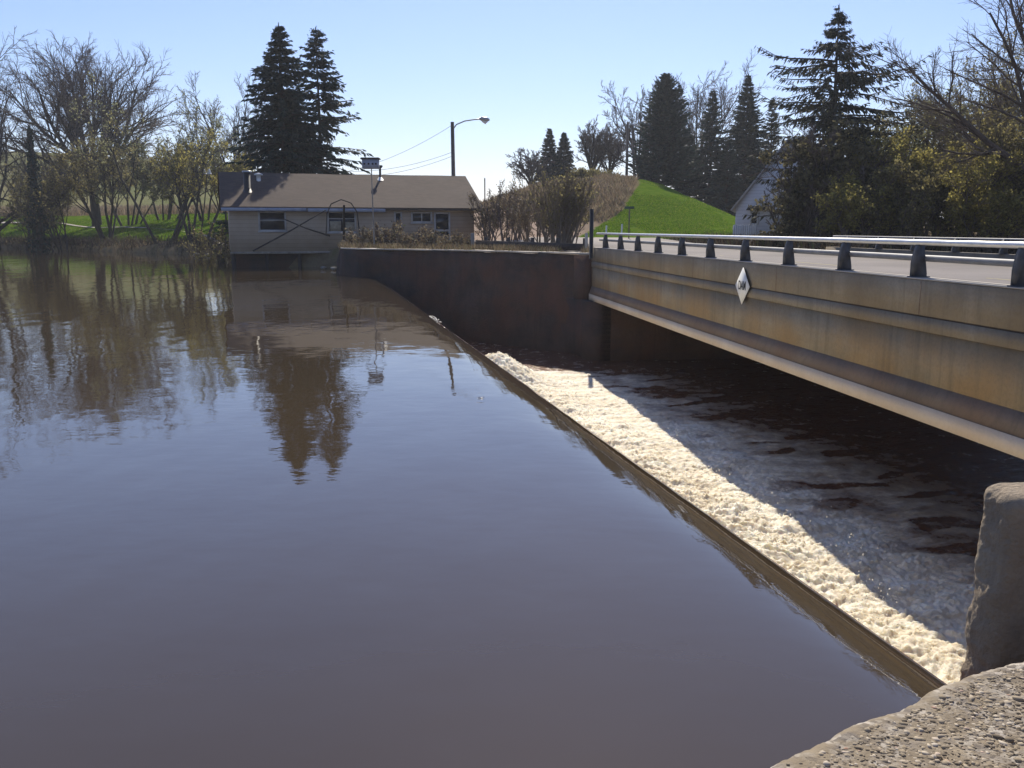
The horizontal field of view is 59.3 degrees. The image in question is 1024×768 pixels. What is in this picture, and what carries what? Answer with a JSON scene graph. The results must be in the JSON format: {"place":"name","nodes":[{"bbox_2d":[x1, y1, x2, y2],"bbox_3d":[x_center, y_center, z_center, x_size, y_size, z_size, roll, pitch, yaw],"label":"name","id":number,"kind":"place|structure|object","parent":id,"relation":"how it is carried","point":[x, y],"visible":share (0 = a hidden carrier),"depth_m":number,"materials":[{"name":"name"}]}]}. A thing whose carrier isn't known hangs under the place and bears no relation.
{"place":"outdoors","nodes":[
{"label":"outdoors","id":0,"kind":"place"},
{"bbox_2d":[0,248,945,767],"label":"river water","id":1,"kind":"structure","parent":0,"point":[288,518],"depth_m":5.96,"materials":[{"name":"liquid"}]},
{"bbox_2d":[430,316,903,624],"bbox_3d":[2.668,0.605,16.946,5.110,2.181,21.240,-3,10,-16],"label":"spray","id":2,"kind":"object","parent":1,"relation":"on","point":[437,320],"visible":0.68,"depth_m":14.40,"materials":[{"name":"beige"}]},
{"bbox_2d":[394,291,945,683],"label":"falling water","id":3,"kind":"structure","parent":1,"relation":"on","point":[734,533],"depth_m":7.01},
{"bbox_2d":[0,151,1021,266],"bbox_3d":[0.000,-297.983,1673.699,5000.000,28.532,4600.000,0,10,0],"label":"ground","id":4,"kind":"structure","parent":0,"point":[329,259],"depth_m":79.79,"materials":[{"name":"plant"}]},
{"bbox_2d":[2,153,72,250],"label":"leafing tree","id":5,"kind":"object","parent":4,"relation":"on","point":[48,197],"visible":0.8,"depth_m":86.66,"materials":[{"name":"green plant"}]},
{"bbox_2d":[23,127,51,251],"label":"ivy snag","id":6,"kind":"object","parent":4,"relation":"on","point":[37,229],"visible":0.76,"depth_m":84.02,"materials":[{"name":"green plant"}]},
{"bbox_2d":[0,163,80,249],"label":"leafing tree","id":7,"kind":"object","parent":4,"relation":"on","point":[17,188],"visible":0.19,"depth_m":91.67,"materials":[{"name":"green plant"}]},
{"bbox_2d":[2,117,79,208],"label":"bare tree","id":8,"kind":"object","parent":4,"relation":"on","point":[24,164],"visible":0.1,"depth_m":114.43,"materials":[{"name":"brown plant"}]},
{"bbox_2d":[0,26,105,230],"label":"bare tree","id":9,"kind":"object","parent":4,"relation":"on","point":[5,152],"visible":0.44,"depth_m":96.25,"materials":[{"name":"brown plant"}]},
{"bbox_2d":[0,29,188,225],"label":"elm tree","id":10,"kind":"object","parent":4,"relation":"on","point":[63,97],"visible":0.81,"depth_m":105.38,"materials":[{"name":"brown plant"}]},
{"bbox_2d":[44,109,151,241],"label":"leafing tree","id":11,"kind":"object","parent":4,"relation":"on","point":[91,178],"visible":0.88,"depth_m":88.20,"materials":[{"name":"green plant"}]},
{"bbox_2d":[2,222,219,242],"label":"lane","id":12,"kind":"structure","parent":4,"relation":"on","point":[103,227],"depth_m":106.06,"materials":[{"name":"asphalt"}]},
{"bbox_2d":[0,203,227,215],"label":"bank scrub","id":13,"kind":"object","parent":4,"relation":"on","point":[78,211],"visible":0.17,"depth_m":121.39,"materials":[{"name":"plant"}]},
{"bbox_2d":[0,213,228,240],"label":"lawn grass","id":14,"kind":"structure","parent":4,"relation":"on","point":[170,224],"depth_m":102.20,"materials":[{"name":"plant"}]},
{"bbox_2d":[0,233,231,259],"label":"shore brush","id":15,"kind":"object","parent":4,"relation":"on","point":[75,240],"visible":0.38,"depth_m":86.64,"materials":[{"name":"plant"}]},
{"bbox_2d":[80,137,175,225],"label":"leafing tree","id":16,"kind":"object","parent":4,"relation":"on","point":[142,180],"visible":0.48,"depth_m":104.21,"materials":[{"name":"green plant"}]},
{"bbox_2d":[45,69,245,243],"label":"leafing tree","id":17,"kind":"object","parent":4,"relation":"on","point":[216,149],"visible":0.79,"depth_m":82.51,"materials":[{"name":"green plant"}]},
{"bbox_2d":[129,134,195,220],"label":"leafing tree","id":18,"kind":"object","parent":4,"relation":"on","point":[170,205],"visible":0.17,"depth_m":105.03,"materials":[{"name":"green plant"}]},
{"bbox_2d":[149,124,254,244],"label":"leafing tree","id":19,"kind":"object","parent":4,"relation":"on","point":[175,171],"visible":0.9,"depth_m":78.23,"materials":[{"name":"green plant"}]},
{"bbox_2d":[178,218,231,262],"bbox_3d":[-18.378,-8.171,59.624,8.043,5.576,4.882,0,10,0],"label":"shrub","id":20,"kind":"object","parent":4,"relation":"on","point":[202,254],"visible":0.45,"depth_m":59.73,"materials":[{"name":"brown plant"}]},
{"bbox_2d":[200,169,210,236],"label":"flood lamp","id":21,"kind":"object","parent":4,"relation":"on","point":[208,171],"visible":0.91,"depth_m":78.27,"materials":[{"name":"grey metal"}]},
{"bbox_2d":[161,148,255,220],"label":"leafing tree","id":22,"kind":"object","parent":4,"relation":"on","point":[198,212],"visible":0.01,"depth_m":98.07,"materials":[{"name":"green plant"}]},
{"bbox_2d":[170,71,272,163],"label":"bare tree","id":23,"kind":"object","parent":4,"relation":"on","point":[247,110],"visible":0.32,"depth_m":90.88,"materials":[{"name":"brown plant"}]},
{"bbox_2d":[207,151,253,227],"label":"leafing tree","id":24,"kind":"object","parent":4,"relation":"on","point":[234,164],"visible":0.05,"depth_m":86.26,"materials":[{"name":"green plant"}]},
{"bbox_2d":[208,22,347,248],"bbox_3d":[-15.487,-16.504,60.166,9.866,14.853,9.356,0,10,0],"label":"spruce tree","id":25,"kind":"object","parent":4,"relation":"on","point":[285,108],"visible":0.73,"depth_m":59.51,"materials":[{"name":"green plant"}]},
{"bbox_2d":[253,199,359,251],"bbox_3d":[-11.434,-8.851,50.130,5.933,2.889,0.279,-3,10,-16],"label":"trellis","id":26,"kind":"object","parent":4,"relation":"on","point":[326,234],"visible":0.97,"depth_m":50.33,"materials":[{"name":"black metal"}]},
{"bbox_2d":[281,25,373,173],"bbox_3d":[-13.369,-17.181,62.928,7.870,14.825,8.585,6,12,32],"label":"spruce tree","id":27,"kind":"object","parent":4,"relation":"on","point":[316,63],"visible":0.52,"depth_m":61.73,"materials":[{"name":"green plant"}]},
{"bbox_2d":[217,165,482,267],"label":"riverside house","id":28,"kind":"structure","parent":4,"relation":"on","point":[259,207],"depth_m":51.64,"materials":[{"name":"beige"}]},
{"bbox_2d":[258,211,287,231],"bbox_3d":[-13.361,-9.053,50.196,1.592,1.179,0.087,-3,10,-18],"label":"window","id":29,"kind":"structure","parent":28,"relation":"in","point":[268,221],"depth_m":50.21,"materials":[{"name":"white paint"}]},
{"bbox_2d":[327,212,356,233],"bbox_3d":[-9.702,-9.210,51.361,1.719,1.267,0.087,-3,10,-18],"label":"window","id":30,"kind":"structure","parent":28,"relation":"in","point":[334,219],"depth_m":51.35,"materials":[{"name":"glass"}]},
{"bbox_2d":[394,212,402,228],"bbox_3d":[-6.610,-9.518,52.315,0.550,0.987,0.087,-3,10,-18],"label":"window","id":31,"kind":"structure","parent":28,"relation":"in","point":[397,215],"depth_m":52.29,"materials":[{"name":"glass"}]},
{"bbox_2d":[411,212,432,223],"bbox_3d":[-5.284,-9.732,52.710,1.332,0.699,0.087,-3,10,-18],"label":"window","id":32,"kind":"structure","parent":28,"relation":"in","point":[416,217],"depth_m":52.71,"materials":[{"name":"white paint"}]},
{"bbox_2d":[434,212,449,243],"bbox_3d":[-4.113,-9.025,53.202,0.968,2.220,0.107,-3,10,-18],"label":"door","id":33,"kind":"structure","parent":28,"relation":"in","point":[441,220],"depth_m":53.16,"materials":[{"name":"white paint"}]},
{"bbox_2d":[341,226,385,245],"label":"shrub","id":34,"kind":"object","parent":4,"relation":"on","point":[363,238],"visible":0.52,"depth_m":45.64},
{"bbox_2d":[360,157,380,245],"bbox_3d":[-6.954,-8.901,44.636,0.940,4.500,0.640,0,10,0],"label":"birdhouse","id":35,"kind":"object","parent":4,"relation":"on","point":[371,163],"visible":0.94,"depth_m":44.08,"materials":[{"name":"grey wood"}]},
{"bbox_2d":[372,217,432,245],"bbox_3d":[-5.483,-7.340,45.564,3.135,2.238,2.331,0,10,0],"label":"shrub","id":36,"kind":"object","parent":4,"relation":"on","point":[395,228],"visible":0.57,"depth_m":45.39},
{"bbox_2d":[393,226,440,248],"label":"shrub","id":37,"kind":"object","parent":4,"relation":"on","point":[430,238],"visible":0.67,"depth_m":43.42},
{"bbox_2d":[436,229,475,246],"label":"shrub","id":38,"kind":"object","parent":4,"relation":"on","point":[454,237],"visible":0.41,"depth_m":44.30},
{"bbox_2d":[336,247,588,351],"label":"retaining wall","id":39,"kind":"structure","parent":4,"relation":"on","point":[515,298],"depth_m":38.15,"materials":[{"name":"concrete"}]},
{"bbox_2d":[336,241,588,252],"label":"dry grass","id":40,"kind":"structure","parent":39,"relation":"on","point":[458,246],"depth_m":40.06,"materials":[{"name":"plant"}]},
{"bbox_2d":[585,233,587,248],"bbox_3d":[2.936,-5.534,35.578,0.120,0.858,0.040,0,10,0],"label":"marker post","id":41,"kind":"object","parent":39,"relation":"on","point":[586,240],"visible":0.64,"depth_m":35.53,"materials":[{"name":"concrete"}]},
{"bbox_2d":[451,117,489,175],"bbox_3d":[-2.964,-14.603,64.453,2.773,8.773,0.340,0,10,0],"label":"street lamp","id":42,"kind":"object","parent":4,"relation":"on","point":[484,120],"visible":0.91,"depth_m":63.88,"materials":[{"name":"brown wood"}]},
{"bbox_2d":[350,127,448,170],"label":"overhead wire","id":43,"kind":"object","parent":42,"relation":"attached to","point":[410,148],"visible":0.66,"depth_m":65.81,"materials":[{"name":"metal"}]},
{"bbox_2d":[352,153,448,171],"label":"overhead wire","id":44,"kind":"object","parent":42,"relation":"attached to","point":[402,166],"visible":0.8,"depth_m":66.27,"materials":[{"name":"metal"}]},
{"bbox_2d":[471,233,474,245],"bbox_3d":[-1.859,-6.633,42.471,0.180,0.970,0.160,0,10,0],"label":"post","id":45,"kind":"object","parent":4,"relation":"on","point":[472,238],"visible":0.64,"depth_m":42.37,"materials":[{"name":"white wood"}]},
{"bbox_2d":[484,178,485,236],"bbox_3d":[-1.655,-10.495,55.016,0.069,4.096,0.080,0,10,0],"label":"pole","id":46,"kind":"object","parent":4,"relation":"on","point":[484,195],"visible":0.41,"depth_m":54.80,"materials":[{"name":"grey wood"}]},
{"bbox_2d":[474,193,515,240],"bbox_3d":[-1.687,-9.737,54.371,3.977,3.570,2.331,7,12,35],"label":"shrub","id":47,"kind":"object","parent":4,"relation":"on","point":[496,226],"visible":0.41,"depth_m":53.97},
{"bbox_2d":[466,178,535,240],"bbox_3d":[-0.460,-9.876,53.152,3.372,4.278,3.470,7,12,37],"label":"shrub","id":48,"kind":"object","parent":4,"relation":"on","point":[497,214],"visible":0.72,"depth_m":52.80,"materials":[{"name":"plant"}]},
{"bbox_2d":[500,196,534,239],"bbox_3d":[0.430,-10.960,60.799,2.785,3.490,4.371,0,10,0],"label":"shrub","id":49,"kind":"object","parent":4,"relation":"on","point":[514,231],"visible":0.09,"depth_m":60.73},
{"bbox_2d":[493,186,556,242],"bbox_3d":[1.038,-8.560,47.339,4.015,3.761,2.740,0,10,0],"label":"shrub","id":50,"kind":"object","parent":4,"relation":"on","point":[523,216],"visible":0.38,"depth_m":46.85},
{"bbox_2d":[505,148,554,184],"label":"bare tree","id":51,"kind":"object","parent":4,"relation":"on","point":[529,162],"visible":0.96,"depth_m":105.27,"materials":[{"name":"brown plant"}]},
{"bbox_2d":[475,237,588,251],"bbox_3d":[0.805,-6.138,40.463,0.288,0.880,7.217,-9,13,-42],"label":"guard rail","id":52,"kind":"object","parent":4,"relation":"on","point":[561,246],"visible":0.44,"depth_m":39.87,"materials":[{"name":"brown metal"}]},
{"bbox_2d":[533,128,565,183],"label":"spruce tree","id":53,"kind":"object","parent":4,"relation":"on","point":[550,151],"visible":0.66,"depth_m":108.42,"materials":[{"name":"green plant"}]},
{"bbox_2d":[508,162,602,242],"bbox_3d":[2.210,-8.597,44.826,4.772,4.771,4.334,0,10,0],"label":"shrub","id":54,"kind":"object","parent":4,"relation":"on","point":[568,204],"visible":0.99,"depth_m":43.87,"materials":[{"name":"brown plant"}]},
{"bbox_2d":[475,171,638,222],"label":"hill weeds","id":55,"kind":"object","parent":4,"relation":"on","point":[611,193],"visible":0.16,"depth_m":79.15,"materials":[{"name":"plant"}]},
{"bbox_2d":[551,132,576,176],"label":"spruce tree","id":56,"kind":"object","parent":4,"relation":"on","point":[565,155],"visible":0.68,"depth_m":110.32,"materials":[{"name":"green plant"}]},
{"bbox_2d":[543,184,589,243],"bbox_3d":[2.727,-8.961,49.200,3.278,3.887,2.538,-5,11,-26],"label":"shrub","id":57,"kind":"object","parent":4,"relation":"on","point":[574,230],"visible":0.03,"depth_m":49.11,"materials":[{"name":"brown plant"}]},
{"bbox_2d":[570,166,600,177],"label":"shrub","id":58,"kind":"object","parent":4,"relation":"on","point":[580,171],"visible":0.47,"depth_m":89.61,"materials":[{"name":"green plant"}]},
{"bbox_2d":[572,115,619,169],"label":"bare tree","id":59,"kind":"object","parent":4,"relation":"on","point":[586,143],"visible":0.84,"depth_m":105.85,"materials":[{"name":"brown plant"}]},
{"bbox_2d":[582,123,629,171],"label":"bare tree","id":60,"kind":"object","parent":4,"relation":"on","point":[613,159],"visible":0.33,"depth_m":110.29,"materials":[{"name":"brown plant"}]},
{"bbox_2d":[591,165,627,174],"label":"shrub","id":61,"kind":"object","parent":4,"relation":"on","point":[606,171],"visible":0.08,"depth_m":91.57,"materials":[{"name":"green plant"}]},
{"bbox_2d":[623,122,631,175],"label":"utility pole","id":62,"kind":"object","parent":4,"relation":"on","point":[627,142],"visible":0.7,"depth_m":95.94,"materials":[{"name":"brown wood"}]},
{"bbox_2d":[625,206,633,238],"bbox_3d":[7.749,-10.530,59.577,0.640,2.409,0.060,0,10,0],"label":"street sign","id":63,"kind":"object","parent":4,"relation":"on","point":[629,207],"visible":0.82,"depth_m":59.41,"materials":[{"name":"green metal"}]},
{"bbox_2d":[630,123,638,175],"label":"street lamp","id":64,"kind":"object","parent":4,"relation":"on","point":[632,134],"visible":0.26,"depth_m":97.79,"materials":[{"name":"grey metal"}]},
{"bbox_2d":[594,76,678,177],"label":"bare tree","id":65,"kind":"object","parent":4,"relation":"on","point":[630,117],"visible":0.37,"depth_m":101.44,"materials":[{"name":"brown plant"}]},
{"bbox_2d":[561,255,745,360],"bbox_3d":[22.270,-3.216,37.303,41.094,4.400,3.646,-2,10,-10],"label":"bridge abutment","id":66,"kind":"object","parent":4,"relation":"on","point":[592,330],"visible":0.2,"depth_m":33.13,"materials":[{"name":"concrete"}]},
{"bbox_2d":[581,179,734,239],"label":"lawn grass","id":67,"kind":"structure","parent":4,"relation":"on","point":[667,206],"depth_m":70.06,"materials":[{"name":"plant"}]},
{"bbox_2d":[625,72,706,186],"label":"spruce tree","id":68,"kind":"object","parent":4,"relation":"on","point":[665,138],"visible":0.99,"depth_m":92.87,"materials":[{"name":"green plant"}]},
{"bbox_2d":[669,128,706,198],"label":"spruce tree","id":69,"kind":"object","parent":4,"relation":"on","point":[692,141],"visible":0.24,"depth_m":100.66,"materials":[{"name":"green plant"}]},
{"bbox_2d":[677,90,741,209],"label":"spruce tree","id":70,"kind":"object","parent":4,"relation":"on","point":[710,129],"visible":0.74,"depth_m":96.46,"materials":[{"name":"green plant"}]},
{"bbox_2d":[643,50,797,196],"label":"bare tree","id":71,"kind":"object","parent":4,"relation":"on","point":[701,104],"visible":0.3,"depth_m":105.71,"materials":[{"name":"brown plant"}]},
{"bbox_2d":[703,139,746,215],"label":"spruce tree","id":72,"kind":"object","parent":4,"relation":"on","point":[724,188],"visible":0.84,"depth_m":93.25,"materials":[{"name":"green plant"}]},
{"bbox_2d":[703,73,771,209],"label":"spruce tree","id":73,"kind":"object","parent":4,"relation":"on","point":[749,142],"visible":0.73,"depth_m":96.02,"materials":[{"name":"green plant"}]},
{"bbox_2d":[733,224,756,239],"bbox_3d":[13.264,-8.451,51.326,1.366,1.329,0.070,0,10,0],"label":"picket fence","id":74,"kind":"object","parent":4,"relation":"on","point":[745,229],"visible":0.57,"depth_m":51.24,"materials":[{"name":"white paint"}]},
{"bbox_2d":[706,120,809,178],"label":"bare tree","id":75,"kind":"object","parent":4,"relation":"on","point":[783,132],"visible":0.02,"depth_m":107.16,"materials":[{"name":"brown plant"}]},
{"bbox_2d":[731,138,804,235],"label":"gabled house","id":76,"kind":"structure","parent":4,"relation":"on","point":[749,196],"depth_m":56.53,"materials":[{"name":"grey"}]},
{"bbox_2d":[750,211,758,224],"bbox_3d":[15.270,-10.463,56.711,0.540,0.873,0.047,3,10,15],"label":"window","id":77,"kind":"structure","parent":76,"relation":"in","point":[756,220],"depth_m":56.70,"materials":[{"name":"white paint"}]},
{"bbox_2d":[761,97,785,165],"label":"spruce tree","id":78,"kind":"object","parent":4,"relation":"on","point":[774,131],"visible":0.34,"depth_m":100.32,"materials":[{"name":"green plant"}]},
{"bbox_2d":[762,172,826,247],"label":"ivy tree","id":79,"kind":"object","parent":4,"relation":"on","point":[796,222],"visible":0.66,"depth_m":45.72,"materials":[{"name":"green plant"}]},
{"bbox_2d":[748,123,852,244],"bbox_3d":[15.462,-10.009,46.767,6.563,6.898,5.625,-6,12,-32],"label":"ivy tree","id":80,"kind":"object","parent":4,"relation":"on","point":[800,139],"visible":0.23,"depth_m":45.92,"materials":[{"name":"green plant"}]},
{"bbox_2d":[589,247,1023,458],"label":"road bridge","id":81,"kind":"structure","parent":4,"relation":"on","point":[947,355],"depth_m":14.27,"materials":[{"name":"concrete"}]},
{"bbox_2d":[589,209,593,257],"bbox_3d":[2.907,-5.497,32.945,0.139,1.784,0.139,4,11,22],"label":"post","id":82,"kind":"object","parent":81,"relation":"on","point":[591,227],"visible":1,"depth_m":32.90,"materials":[{"name":"metal"}]},
{"bbox_2d":[736,267,750,303],"bbox_3d":[4.843,-2.057,18.873,0.050,0.770,0.770,-1,10,-7],"label":"dam sign","id":83,"kind":"object","parent":81,"relation":"attached to","point":[743,286],"visible":1,"depth_m":18.84,"materials":[{"name":"metal"}]},
{"bbox_2d":[596,233,1023,286],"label":"bridge railing","id":84,"kind":"object","parent":81,"relation":"on","point":[918,258],"visible":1,"depth_m":14.93,"materials":[{"name":"metal"}]},
{"bbox_2d":[830,235,1023,253],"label":"bridge railing","id":85,"kind":"object","parent":81,"relation":"on","point":[956,249],"visible":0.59,"depth_m":27.38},
{"bbox_2d":[749,111,904,241],"bbox_3d":[15.677,-9.833,45.244,6.624,7.219,6.822,0,10,0],"label":"ivy tree","id":86,"kind":"object","parent":4,"relation":"on","point":[862,148],"visible":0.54,"depth_m":44.37,"materials":[{"name":"green plant"}]},
{"bbox_2d":[739,3,934,233],"bbox_3d":[17.166,-13.762,48.532,8.898,12.759,9.419,-5,11,-26],"label":"spruce tree","id":87,"kind":"object","parent":4,"relation":"on","point":[846,79],"visible":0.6,"depth_m":47.67,"materials":[{"name":"green plant"}]},
{"bbox_2d":[662,230,1023,253],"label":"undergrowth","id":88,"kind":"object","parent":4,"relation":"on","point":[805,245],"visible":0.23,"depth_m":40.56,"materials":[{"name":"plant"}]},
{"bbox_2d":[814,150,925,239],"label":"ivy tree","id":89,"kind":"object","parent":4,"relation":"on","point":[863,175],"visible":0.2,"depth_m":42.83,"materials":[{"name":"green plant"}]},
{"bbox_2d":[810,166,937,238],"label":"leafing tree","id":90,"kind":"object","parent":4,"relation":"on","point":[845,208],"visible":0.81,"depth_m":40.77,"materials":[{"name":"green plant"}]},
{"bbox_2d":[771,662,1023,767],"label":"concrete ledge","id":91,"kind":"object","parent":4,"relation":"on","point":[974,721],"visible":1,"depth_m":3.25,"materials":[{"name":"concrete"}]},
{"bbox_2d":[821,84,989,234],"bbox_3d":[20.668,-11.992,51.861,9.599,9.127,9.970,0,10,0],"label":"leafing tree","id":92,"kind":"object","parent":4,"relation":"on","point":[918,140],"visible":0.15,"depth_m":48.48,"materials":[{"name":"green plant"}]},
{"bbox_2d":[858,159,958,248],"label":"leafing tree","id":93,"kind":"object","parent":4,"relation":"on","point":[909,213],"visible":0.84,"depth_m":39.56,"materials":[{"name":"green plant"}]},
{"bbox_2d":[837,118,981,236],"bbox_3d":[18.761,-9.483,43.679,5.844,7.000,6.797,0,10,0],"label":"leafing tree","id":94,"kind":"object","parent":4,"relation":"on","point":[903,140],"visible":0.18,"depth_m":41.71,"materials":[{"name":"green plant"}]},
{"bbox_2d":[838,0,1023,187],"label":"bare tree","id":95,"kind":"object","parent":4,"relation":"on","point":[961,122],"visible":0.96,"depth_m":38.26,"materials":[{"name":"brown plant"}]},
{"bbox_2d":[872,91,994,234],"bbox_3d":[25.360,-12.840,54.651,5.711,9.713,11.025,-6,11,-29],"label":"leafing tree","id":96,"kind":"object","parent":4,"relation":"on","point":[935,131],"visible":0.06,"depth_m":52.71,"materials":[{"name":"green plant"}]},
{"bbox_2d":[874,142,1023,251],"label":"leafing tree","id":97,"kind":"object","parent":4,"relation":"on","point":[982,175],"visible":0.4,"depth_m":38.64,"materials":[{"name":"green plant"}]},
{"bbox_2d":[899,112,1023,236],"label":"leafing tree","id":98,"kind":"object","parent":4,"relation":"on","point":[1017,144],"visible":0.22,"depth_m":40.06,"materials":[{"name":"green plant"}]},
{"bbox_2d":[906,29,1023,238],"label":"leafing tree","id":99,"kind":"object","parent":4,"relation":"on","point":[1004,106],"visible":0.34,"depth_m":45.49,"materials":[{"name":"brown plant"}]},
{"bbox_2d":[910,36,1023,235],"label":"leafing tree","id":100,"kind":"object","parent":4,"relation":"on","point":[912,84],"visible":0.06,"depth_m":49.93,"materials":[{"name":"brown plant"}]},
{"bbox_2d":[937,44,1021,156],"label":"leafing tree","id":101,"kind":"object","parent":4,"relation":"on","point":[994,98],"visible":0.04,"depth_m":49.24,"materials":[{"name":"green plant"}]},
{"bbox_2d":[942,171,1023,253],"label":"leafing tree","id":102,"kind":"object","parent":4,"relation":"on","point":[1004,217],"visible":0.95,"depth_m":38.47,"materials":[{"name":"green plant"}]},
{"bbox_2d":[960,482,1023,680],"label":"wing wall","id":103,"kind":"structure","parent":4,"relation":"on","point":[994,633],"depth_m":4.82,"materials":[{"name":"concrete"}]},
{"bbox_2d":[969,107,1023,236],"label":"leafing tree","id":104,"kind":"object","parent":4,"relation":"on","point":[985,133],"visible":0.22,"depth_m":40.91,"materials":[{"name":"green plant"}]},
{"bbox_2d":[0,0,1023,216],"label":"sky","id":105,"kind":"structure","parent":0,"point":[410,69],"materials":[{"name":"blue"}]},
{"bbox_2d":[464,340,1023,683],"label":"tail water","id":106,"kind":"structure","parent":0,"point":[906,493],"depth_m":18.12,"materials":[{"name":"liquid"}]},
{"bbox_2d":[529,237,1011,283],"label":"road","id":107,"kind":"structure","parent":0,"point":[978,273],"depth_m":26.92,"materials":[{"name":"asphalt"}]}
]}

